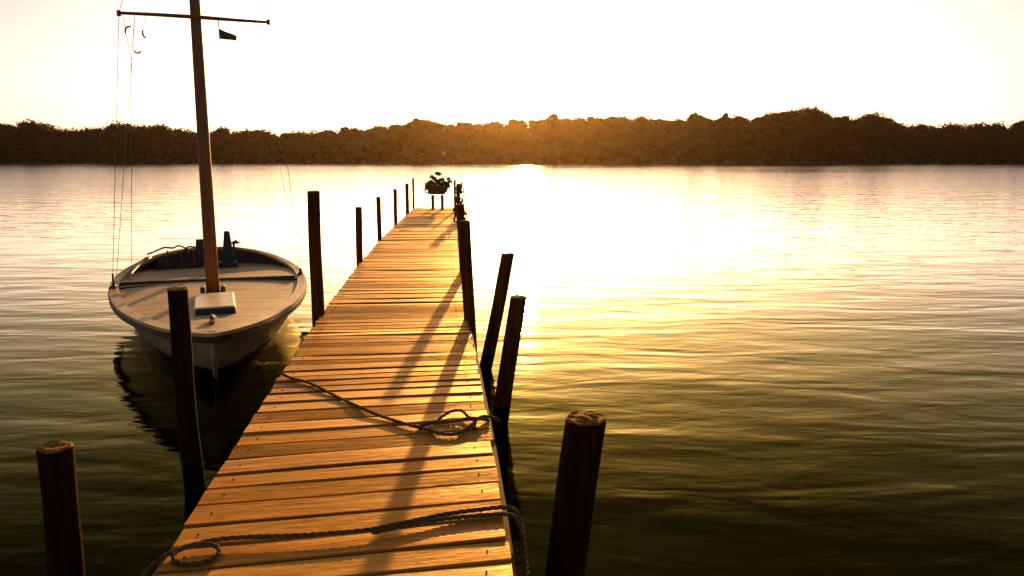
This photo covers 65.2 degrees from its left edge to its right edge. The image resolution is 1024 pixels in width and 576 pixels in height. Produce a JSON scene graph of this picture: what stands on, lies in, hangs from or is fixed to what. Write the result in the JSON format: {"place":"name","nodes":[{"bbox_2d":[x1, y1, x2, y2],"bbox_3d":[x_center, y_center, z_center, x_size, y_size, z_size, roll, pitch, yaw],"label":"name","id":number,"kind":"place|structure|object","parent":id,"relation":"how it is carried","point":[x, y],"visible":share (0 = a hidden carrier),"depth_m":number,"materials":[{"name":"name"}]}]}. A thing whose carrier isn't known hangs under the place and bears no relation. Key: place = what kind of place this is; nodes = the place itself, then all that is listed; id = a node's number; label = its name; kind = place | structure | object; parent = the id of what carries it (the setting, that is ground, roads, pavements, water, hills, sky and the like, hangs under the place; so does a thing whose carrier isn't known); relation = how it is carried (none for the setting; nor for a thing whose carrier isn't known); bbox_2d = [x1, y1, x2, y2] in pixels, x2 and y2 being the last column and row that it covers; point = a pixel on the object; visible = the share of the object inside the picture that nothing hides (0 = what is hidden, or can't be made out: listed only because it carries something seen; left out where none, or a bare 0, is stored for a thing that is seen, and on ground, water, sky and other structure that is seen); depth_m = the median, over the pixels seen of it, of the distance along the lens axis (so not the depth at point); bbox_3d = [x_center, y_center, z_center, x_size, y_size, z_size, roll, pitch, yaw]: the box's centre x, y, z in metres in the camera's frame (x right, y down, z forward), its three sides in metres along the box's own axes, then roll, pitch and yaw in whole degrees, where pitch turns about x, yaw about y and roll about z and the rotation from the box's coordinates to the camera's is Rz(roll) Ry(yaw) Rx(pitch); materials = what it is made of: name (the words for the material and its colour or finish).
{"place":"outdoors","nodes":[
{"label":"outdoors","id":0,"kind":"place"},
{"bbox_2d":[0,163,1023,575],"bbox_3d":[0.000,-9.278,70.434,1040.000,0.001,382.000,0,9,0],"label":"lake water","id":1,"kind":"structure","parent":0,"point":[790,369],"depth_m":10.13,"materials":[{"name":"liquid"}]},
{"bbox_2d":[36,440,84,575],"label":"mooring post","id":2,"kind":"object","parent":1,"relation":"in","point":[56,464],"visible":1,"depth_m":3.47,"materials":[{"name":"brown wood"}]},
{"bbox_2d":[167,286,204,493],"bbox_3d":[-2.358,0.989,5.835,0.163,2.027,0.174,0,9,0],"label":"mooring post","id":3,"kind":"object","parent":1,"relation":"in","point":[189,443],"visible":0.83,"depth_m":5.73,"materials":[{"name":"brown wood"}]},
{"bbox_2d":[108,0,306,378],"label":"sailboat","id":4,"kind":"object","parent":1,"relation":"on","point":[244,303],"visible":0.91,"depth_m":10.50,"materials":[{"name":"paint"}]},
{"bbox_2d":[127,256,151,279],"bbox_3d":[-5.981,-0.327,12.772,0.138,0.182,1.576,-2,10,-11],"label":"oar","id":5,"kind":"object","parent":4,"relation":"in","point":[146,260],"visible":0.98,"depth_m":13.15,"materials":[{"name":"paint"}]},
{"bbox_2d":[147,245,194,254],"bbox_3d":[-5.838,-0.637,13.709,0.848,0.192,0.185,-8,12,-39],"label":"coiled line","id":6,"kind":"object","parent":4,"relation":"on","point":[185,248],"visible":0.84,"depth_m":13.75,"materials":[{"name":"fabric"}]},
{"bbox_2d":[155,249,204,269],"bbox_3d":[-5.625,-0.499,13.580,0.800,0.301,0.480,-4,10,-20],"label":"sail bundle","id":7,"kind":"object","parent":4,"relation":"in","point":[185,259],"visible":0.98,"depth_m":13.43,"materials":[{"name":"fabric"}]},
{"bbox_2d":[307,190,324,326],"bbox_3d":[-1.963,0.322,8.093,0.139,2.600,0.135,0,9,0],"label":"mooring post","id":8,"kind":"object","parent":1,"relation":"in","point":[315,257],"visible":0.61,"depth_m":7.94,"materials":[{"name":"brown wood"}]},
{"bbox_2d":[152,208,515,575],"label":"dock","id":9,"kind":"object","parent":1,"relation":"in","point":[390,334],"visible":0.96,"depth_m":4.40,"materials":[{"name":"brown wood"}]},
{"bbox_2d":[274,365,286,383],"bbox_3d":[-1.799,0.868,6.119,0.164,0.571,0.382,-1,10,-8],"label":"loose line","id":10,"kind":"object","parent":9,"relation":"hanging from","point":[281,369],"visible":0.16,"depth_m":6.16,"materials":[{"name":"fabric"}]},
{"bbox_2d":[140,505,529,575],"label":"mooring rope","id":11,"kind":"object","parent":9,"relation":"on","point":[427,519],"visible":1,"depth_m":3.39,"materials":[{"name":"brown fabric"}]},
{"bbox_2d":[271,372,499,435],"bbox_3d":[-1.073,0.974,5.324,2.120,0.552,0.454,6,11,32],"label":"mooring rope","id":12,"kind":"object","parent":9,"relation":"on","point":[474,419],"visible":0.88,"depth_m":4.84,"materials":[{"name":"brown fabric"}]},
{"bbox_2d":[426,186,447,208],"bbox_3d":[-2.210,-2.665,23.634,0.632,0.689,0.336,0,9,0],"label":"planter","id":13,"kind":"object","parent":9,"relation":"on","point":[436,189],"visible":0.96,"depth_m":23.48,"materials":[{"name":"brown wood"}]},
{"bbox_2d":[422,171,452,193],"bbox_3d":[-2.237,-3.098,23.571,0.984,0.669,0.399,0,9,0],"label":"potted plant","id":14,"kind":"object","parent":13,"relation":"in","point":[439,182],"visible":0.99,"depth_m":23.50,"materials":[{"name":"green plant"}]},
{"bbox_2d":[355,207,362,266],"bbox_3d":[-2.316,-0.146,12.194,0.124,2.172,0.102,0,9,0],"label":"mooring post","id":15,"kind":"object","parent":1,"relation":"in","point":[359,241],"visible":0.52,"depth_m":12.05,"materials":[{"name":"brown wood"}]},
{"bbox_2d":[376,197,381,240],"bbox_3d":[-2.604,-0.728,15.795,0.101,2.132,0.097,0,9,0],"label":"mooring post","id":16,"kind":"object","parent":1,"relation":"in","point":[378,212],"visible":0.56,"depth_m":15.66,"materials":[{"name":"brown wood"}]},
{"bbox_2d":[393,189,397,225],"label":"mooring post","id":17,"kind":"object","parent":1,"relation":"in","point":[395,205],"visible":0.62,"depth_m":19.20,"materials":[{"name":"brown wood"}]},
{"bbox_2d":[405,184,408,214],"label":"mooring post","id":18,"kind":"object","parent":1,"relation":"in","point":[407,196],"visible":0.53,"depth_m":22.75,"materials":[{"name":"brown wood"}]},
{"bbox_2d":[412,178,414,207],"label":"mooring post","id":19,"kind":"object","parent":1,"relation":"in","point":[413,200],"visible":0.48,"depth_m":24.14,"materials":[{"name":"brown wood"}]},
{"bbox_2d":[454,180,455,206],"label":"mooring post","id":20,"kind":"object","parent":1,"relation":"in","point":[454,192],"visible":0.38,"depth_m":22.74,"materials":[{"name":"brown wood"}]},
{"bbox_2d":[456,184,460,203],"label":"mooring post","id":21,"kind":"object","parent":1,"relation":"in","point":[457,196],"visible":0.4,"depth_m":19.36,"materials":[{"name":"brown wood"}]},
{"bbox_2d":[451,182,468,220],"bbox_3d":[-1.264,-2.086,19.434,0.408,0.976,0.410,8,12,38],"label":"climbing plant","id":22,"kind":"object","parent":21,"relation":"attached to","point":[461,200],"visible":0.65,"depth_m":19.40,"materials":[{"name":"green plant"}]},
{"bbox_2d":[456,204,464,271],"bbox_3d":[-0.645,-0.027,11.146,0.255,2.282,0.130,0,9,0],"label":"mooring post","id":23,"kind":"object","parent":1,"relation":"in","point":[460,212],"visible":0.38,"depth_m":10.95,"materials":[{"name":"brown wood"}]},
{"bbox_2d":[459,220,477,355],"bbox_3d":[-0.415,0.487,7.940,0.206,2.323,0.130,0,9,0],"label":"mooring post","id":24,"kind":"object","parent":1,"relation":"in","point":[466,272],"visible":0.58,"depth_m":7.79,"materials":[{"name":"brown wood"}]},
{"bbox_2d":[480,253,513,371],"bbox_3d":[-0.225,0.521,9.138,0.508,1.861,0.156,1,10,8],"label":"mooring post","id":25,"kind":"object","parent":1,"relation":"in","point":[496,314],"visible":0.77,"depth_m":9.03,"materials":[{"name":"brown wood"}]},
{"bbox_2d":[492,295,526,427],"bbox_3d":[-0.068,0.910,7.261,0.399,1.713,0.168,0,9,0],"label":"mooring post","id":26,"kind":"object","parent":1,"relation":"in","point":[509,356],"visible":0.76,"depth_m":7.16,"materials":[{"name":"brown wood"}]},
{"bbox_2d":[544,410,605,575],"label":"mooring post","id":27,"kind":"object","parent":1,"relation":"in","point":[578,472],"visible":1,"depth_m":3.50,"materials":[{"name":"brown wood"}]},
{"bbox_2d":[0,159,1023,162],"bbox_3d":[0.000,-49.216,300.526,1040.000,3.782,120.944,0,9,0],"label":"shore","id":28,"kind":"structure","parent":0,"point":[503,161],"depth_m":243.42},
{"bbox_2d":[7,118,55,145],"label":"broadleaf tree","id":29,"kind":"object","parent":28,"relation":"on","point":[31,129],"visible":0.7,"depth_m":249.15,"materials":[{"name":"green plant"}]},
{"bbox_2d":[88,120,143,153],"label":"broadleaf tree","id":30,"kind":"object","parent":28,"relation":"on","point":[112,133],"visible":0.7,"depth_m":247.84,"materials":[{"name":"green plant"}]},
{"bbox_2d":[136,122,177,147],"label":"broadleaf tree","id":31,"kind":"object","parent":28,"relation":"on","point":[156,134],"visible":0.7,"depth_m":248.68,"materials":[{"name":"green plant"}]},
{"bbox_2d":[210,125,234,139],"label":"broadleaf tree","id":32,"kind":"object","parent":28,"relation":"on","point":[220,131],"visible":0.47,"depth_m":250.32,"materials":[{"name":"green plant"}]},
{"bbox_2d":[408,116,427,137],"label":"broadleaf tree","id":33,"kind":"object","parent":28,"relation":"on","point":[420,124],"visible":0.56,"depth_m":250.91,"materials":[{"name":"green plant"}]},
{"bbox_2d":[0,105,1023,162],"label":"wood","id":34,"kind":"object","parent":28,"relation":"on","point":[767,138],"visible":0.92,"depth_m":246.23,"materials":[{"name":"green plant"}]},
{"bbox_2d":[541,113,567,146],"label":"broadleaf tree","id":35,"kind":"object","parent":28,"relation":"on","point":[552,122],"visible":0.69,"depth_m":250.04,"materials":[{"name":"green plant"}]},
{"bbox_2d":[679,111,708,135],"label":"broadleaf tree","id":36,"kind":"object","parent":28,"relation":"on","point":[694,118],"visible":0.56,"depth_m":249.87,"materials":[{"name":"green plant"}]},
{"bbox_2d":[715,112,729,135],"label":"broadleaf tree","id":37,"kind":"object","parent":28,"relation":"on","point":[723,121],"visible":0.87,"depth_m":250.94,"materials":[{"name":"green plant"}]},
{"bbox_2d":[783,104,843,144],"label":"broadleaf tree","id":38,"kind":"object","parent":28,"relation":"on","point":[816,118],"visible":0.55,"depth_m":248.04,"materials":[{"name":"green plant"}]},
{"bbox_2d":[848,109,900,147],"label":"broadleaf tree","id":39,"kind":"object","parent":28,"relation":"on","point":[877,125],"visible":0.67,"depth_m":248.49,"materials":[{"name":"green plant"}]},
{"bbox_2d":[935,122,967,139],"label":"broadleaf tree","id":40,"kind":"object","parent":28,"relation":"on","point":[951,129],"visible":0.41,"depth_m":250.07,"materials":[{"name":"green plant"}]},
{"bbox_2d":[0,0,1023,135],"label":"sky","id":41,"kind":"structure","parent":0,"point":[338,63],"materials":[{"name":"white"}]}
]}

